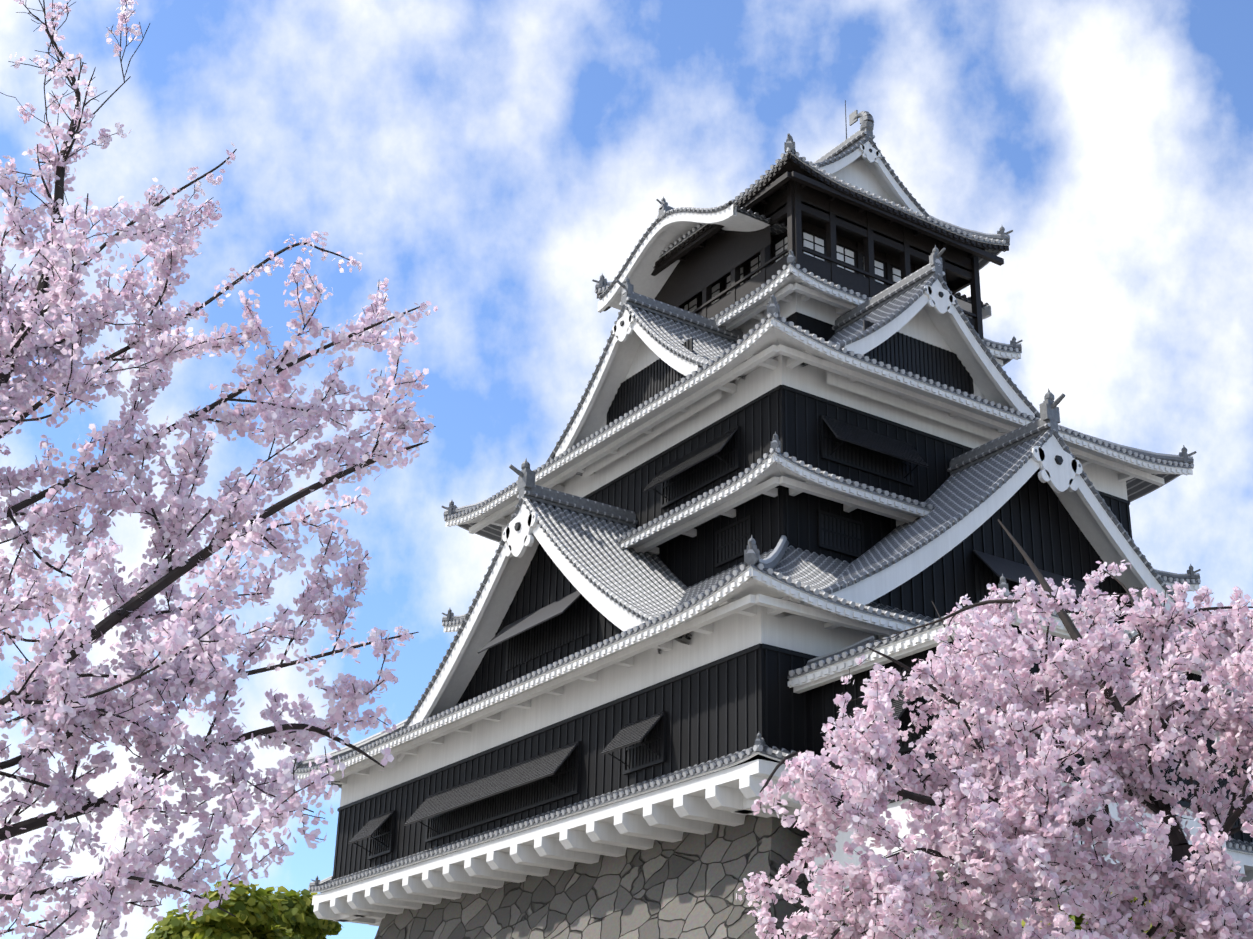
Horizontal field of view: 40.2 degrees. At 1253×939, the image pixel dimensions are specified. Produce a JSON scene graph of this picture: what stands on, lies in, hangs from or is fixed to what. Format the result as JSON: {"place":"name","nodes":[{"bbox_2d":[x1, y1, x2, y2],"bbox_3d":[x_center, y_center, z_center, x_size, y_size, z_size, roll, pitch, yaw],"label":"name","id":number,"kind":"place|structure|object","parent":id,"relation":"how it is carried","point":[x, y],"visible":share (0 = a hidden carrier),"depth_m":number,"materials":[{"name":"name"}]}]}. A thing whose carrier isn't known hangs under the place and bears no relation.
{"place":"outdoors","nodes":[
{"label":"outdoors","id":0,"kind":"place"},
{"bbox_2d":[0,0,1252,938],"label":"sky","id":1,"kind":"structure","parent":0,"point":[490,161],"materials":[{"name":"blue"}]},
{"label":"ground","id":2,"kind":"structure","parent":0,"visible":0},
{"bbox_2d":[0,0,437,938],"bbox_3d":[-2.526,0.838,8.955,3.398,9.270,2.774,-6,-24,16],"label":"cherry tree","id":3,"kind":"object","parent":2,"relation":"on","point":[196,642],"visible":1,"depth_m":8.79,"materials":[{"name":"pink plant"}]},
{"bbox_2d":[146,880,341,938],"bbox_3d":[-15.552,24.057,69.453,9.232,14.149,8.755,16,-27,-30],"label":"green tree","id":4,"kind":"object","parent":2,"relation":"on","point":[262,913],"visible":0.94,"depth_m":68.76,"materials":[{"name":"green plant"}]},
{"bbox_2d":[374,815,1138,938],"bbox_3d":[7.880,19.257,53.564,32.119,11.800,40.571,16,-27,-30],"label":"stone base","id":5,"kind":"object","parent":2,"relation":"on","point":[688,885],"visible":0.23,"depth_m":47.68,"materials":[{"name":"grey stone"}]},
{"bbox_2d":[290,100,1252,925],"bbox_3d":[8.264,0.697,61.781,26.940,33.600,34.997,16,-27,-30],"label":"castle keep","id":6,"kind":"structure","parent":5,"relation":"on","point":[812,444],"depth_m":54.30,"materials":[{"name":"wood"}]},
{"bbox_2d":[736,519,1252,938],"bbox_3d":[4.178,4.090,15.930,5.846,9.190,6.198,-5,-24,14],"label":"cherry tree","id":7,"kind":"object","parent":2,"relation":"on","point":[1024,827],"visible":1,"depth_m":15.55,"materials":[{"name":"pink plant"}]},
{"bbox_2d":[1018,891,1174,938],"bbox_3d":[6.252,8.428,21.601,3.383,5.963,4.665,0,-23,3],"label":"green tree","id":8,"kind":"object","parent":2,"relation":"on","point":[1078,920],"depth_m":21.27,"materials":[{"name":"green plant"}]}
]}

